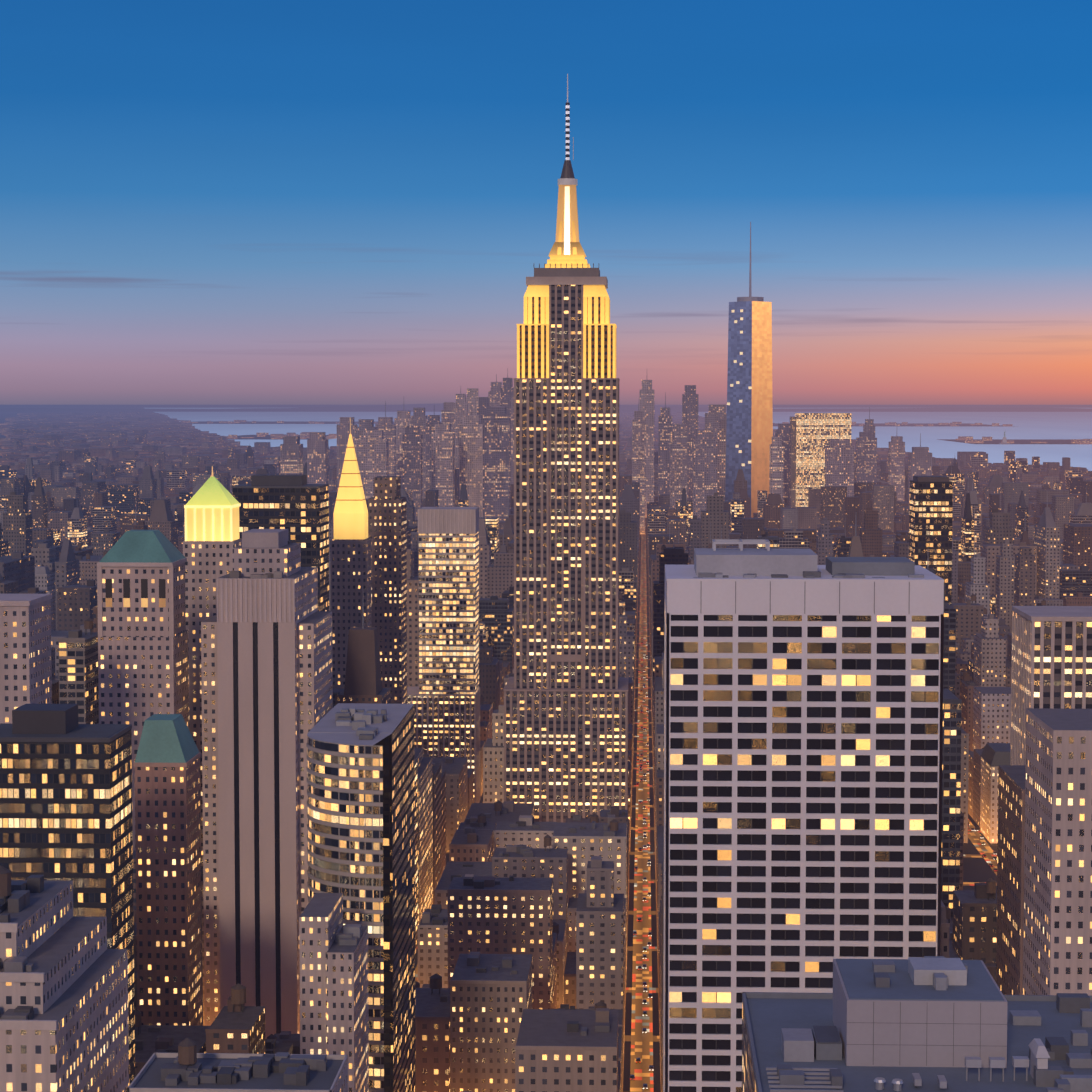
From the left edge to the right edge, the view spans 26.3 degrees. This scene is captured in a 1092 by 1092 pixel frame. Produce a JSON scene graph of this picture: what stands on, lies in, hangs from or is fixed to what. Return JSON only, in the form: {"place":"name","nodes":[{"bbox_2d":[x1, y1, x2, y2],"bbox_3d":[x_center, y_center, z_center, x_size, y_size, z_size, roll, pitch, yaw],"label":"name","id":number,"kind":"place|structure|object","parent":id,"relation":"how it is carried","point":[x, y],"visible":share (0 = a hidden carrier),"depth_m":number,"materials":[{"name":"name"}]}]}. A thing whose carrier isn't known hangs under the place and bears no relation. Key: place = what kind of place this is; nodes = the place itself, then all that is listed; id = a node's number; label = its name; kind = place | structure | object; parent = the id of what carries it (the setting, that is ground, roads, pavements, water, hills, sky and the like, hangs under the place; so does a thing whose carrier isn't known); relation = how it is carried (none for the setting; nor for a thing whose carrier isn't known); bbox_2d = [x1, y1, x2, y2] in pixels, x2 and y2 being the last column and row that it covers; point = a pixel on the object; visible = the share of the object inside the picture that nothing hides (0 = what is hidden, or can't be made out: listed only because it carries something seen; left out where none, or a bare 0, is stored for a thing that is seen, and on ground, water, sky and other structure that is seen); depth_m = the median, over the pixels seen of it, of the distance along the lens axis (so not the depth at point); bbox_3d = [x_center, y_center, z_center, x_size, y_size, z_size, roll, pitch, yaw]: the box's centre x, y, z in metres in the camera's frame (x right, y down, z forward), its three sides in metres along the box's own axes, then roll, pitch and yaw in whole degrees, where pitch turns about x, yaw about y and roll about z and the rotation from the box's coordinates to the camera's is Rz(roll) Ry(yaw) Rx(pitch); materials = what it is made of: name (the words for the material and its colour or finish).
{"place":"outdoors","nodes":[
{"label":"outdoors","id":0,"kind":"place"},
{"bbox_2d":[0,865,128,1091],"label":"stepped building","id":1,"kind":"structure","parent":0,"point":[64,1026],"depth_m":450.97,"materials":[{"name":"grey concrete"}]},
{"bbox_2d":[0,704,134,1084],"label":"dark glass block","id":2,"kind":"structure","parent":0,"point":[65,796],"depth_m":607.58,"materials":[{"name":"black glass"}]},
{"bbox_2d":[127,1037,347,1091],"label":"roof block","id":3,"kind":"structure","parent":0,"point":[187,1067],"depth_m":445.69,"materials":[{"name":"grey concrete"}]},
{"bbox_2d":[145,408,440,448],"bbox_3d":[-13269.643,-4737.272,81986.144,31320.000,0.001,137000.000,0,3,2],"label":"river water","id":4,"kind":"structure","parent":0,"point":[238,429],"depth_m":38502.58,"materials":[{"name":"blue liquid"}]},
{"bbox_2d":[407,507,479,802],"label":"office tower","id":5,"kind":"structure","parent":0,"point":[444,697],"depth_m":1506.45,"materials":[{"name":"grey concrete"}]},
{"bbox_2d":[0,405,1091,1091],"bbox_3d":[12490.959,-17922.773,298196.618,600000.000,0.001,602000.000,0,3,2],"label":"ground","id":6,"kind":"structure","parent":0,"point":[638,1043],"depth_m":1358.54,"materials":[{"name":"asphalt"}]},
{"bbox_2d":[0,594,51,723],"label":"edge tower","id":7,"kind":"structure","parent":6,"relation":"on","point":[25,651],"depth_m":808.88,"materials":[{"name":"grey stone"}]},
{"bbox_2d":[97,530,188,849],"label":"green roof tower","id":8,"kind":"structure","parent":6,"relation":"on","point":[142,654],"depth_m":907.02,"materials":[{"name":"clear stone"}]},
{"bbox_2d":[133,714,201,1025],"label":"green-roofed tower","id":9,"kind":"structure","parent":6,"relation":"on","point":[166,764],"depth_m":709.39,"materials":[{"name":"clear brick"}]},
{"bbox_2d":[183,466,241,865],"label":"pyramid-roofed tower","id":10,"kind":"structure","parent":6,"relation":"on","point":[212,538],"depth_m":1005.82,"materials":[{"name":"brown stone"}]},
{"bbox_2d":[232,474,328,610],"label":"dark glass slab","id":11,"kind":"structure","parent":6,"relation":"on","point":[297,506],"depth_m":1153.78,"materials":[{"name":"black glass"}]},
{"bbox_2d":[201,529,368,1091],"bbox_3d":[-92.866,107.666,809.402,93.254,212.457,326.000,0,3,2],"label":"striped tower","id":12,"kind":"structure","parent":6,"relation":"on","point":[283,951],"depth_m":909.69,"materials":[{"name":"grey stone"}]},
{"bbox_2d":[330,417,371,687],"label":"spired tower","id":13,"kind":"structure","parent":6,"relation":"on","point":[350,542],"depth_m":1253.76,"materials":[{"name":"gold metal"}]},
{"bbox_2d":[306,703,415,1091],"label":"curved glass building","id":14,"kind":"structure","parent":6,"relation":"on","point":[361,804],"depth_m":710.57,"materials":[{"name":"black glass"}]},
{"bbox_2d":[368,476,406,703],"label":"building","id":15,"kind":"structure","parent":6,"relation":"on","point":[387,526],"depth_m":1334.97,"materials":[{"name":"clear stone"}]},
{"bbox_2d":[0,411,1091,1091],"bbox_3d":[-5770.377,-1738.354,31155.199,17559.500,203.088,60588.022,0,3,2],"label":"city blocks","id":16,"kind":"structure","parent":6,"relation":"on","point":[522,941],"depth_m":1479.35,"materials":[{"name":"grey concrete"}]},
{"bbox_2d":[181,420,1091,443],"bbox_3d":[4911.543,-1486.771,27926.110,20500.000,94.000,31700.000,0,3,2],"label":"islands","id":17,"kind":"object","parent":6,"relation":"on","point":[961,439],"visible":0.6,"depth_m":18564.03,"materials":[{"name":"purple soil"}]},
{"bbox_2d":[725,222,772,517],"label":"skyscraper","id":18,"kind":"structure","parent":6,"relation":"on","point":[749,430],"depth_m":4496.00,"materials":[{"name":"blue glass"}]},
{"bbox_2d":[663,539,943,1091],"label":"white grid tower","id":19,"kind":"structure","parent":6,"relation":"on","point":[803,717],"depth_m":610.17,"materials":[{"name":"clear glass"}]},
{"bbox_2d":[630,638,996,1089],"bbox_3d":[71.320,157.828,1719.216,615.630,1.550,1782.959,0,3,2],"label":"cars","id":20,"kind":"object","parent":6,"relation":"on","point":[638,1060],"visible":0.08,"depth_m":1326.71,"materials":[{"name":"orange metal"}]},
{"bbox_2d":[909,476,952,604],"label":"dark tower","id":21,"kind":"structure","parent":6,"relation":"on","point":[930,518],"depth_m":1489.06,"materials":[{"name":"black glass"}]},
{"bbox_2d":[973,687,1091,995],"bbox_3d":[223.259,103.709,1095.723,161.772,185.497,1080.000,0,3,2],"label":"blocks","id":22,"kind":"structure","parent":6,"relation":"on","point":[1036,817],"depth_m":575.61,"materials":[{"name":"beige concrete"}]},
{"bbox_2d":[1010,606,1091,764],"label":"office building","id":23,"kind":"structure","parent":6,"relation":"on","point":[1051,658],"depth_m":754.06,"materials":[{"name":"grey concrete"}]},
{"bbox_2d":[0,403,1091,411],"bbox_3d":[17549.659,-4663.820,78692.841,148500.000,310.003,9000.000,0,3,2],"label":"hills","id":24,"kind":"structure","parent":0,"point":[438,407],"depth_m":76394.91,"materials":[{"name":"purple soil"}]},
{"bbox_2d":[0,0,1091,404],"label":"sky","id":25,"kind":"structure","parent":0,"point":[203,202],"materials":[{"name":"blue"}]},
{"bbox_2d":[503,74,628,821],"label":"skyscraper","id":26,"kind":"structure","parent":0,"point":[565,689],"depth_m":1300.30,"materials":[{"name":"brown stone"}]},
{"bbox_2d":[280,374,931,534],"bbox_3d":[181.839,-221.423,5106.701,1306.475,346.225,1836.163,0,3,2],"label":"skyline","id":27,"kind":"structure","parent":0,"point":[470,436],"depth_m":4667.52,"materials":[{"name":"purple glass"}]},
{"bbox_2d":[698,408,1091,470],"bbox_3d":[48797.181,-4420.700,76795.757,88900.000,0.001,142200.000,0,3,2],"label":"bay water","id":28,"kind":"structure","parent":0,"point":[1052,425],"depth_m":21969.27,"materials":[{"name":"blue liquid"}]},
{"bbox_2d":[742,956,1091,1091],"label":"building rooftop","id":29,"kind":"structure","parent":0,"point":[931,1024],"depth_m":349.33,"materials":[{"name":"grey concrete"}]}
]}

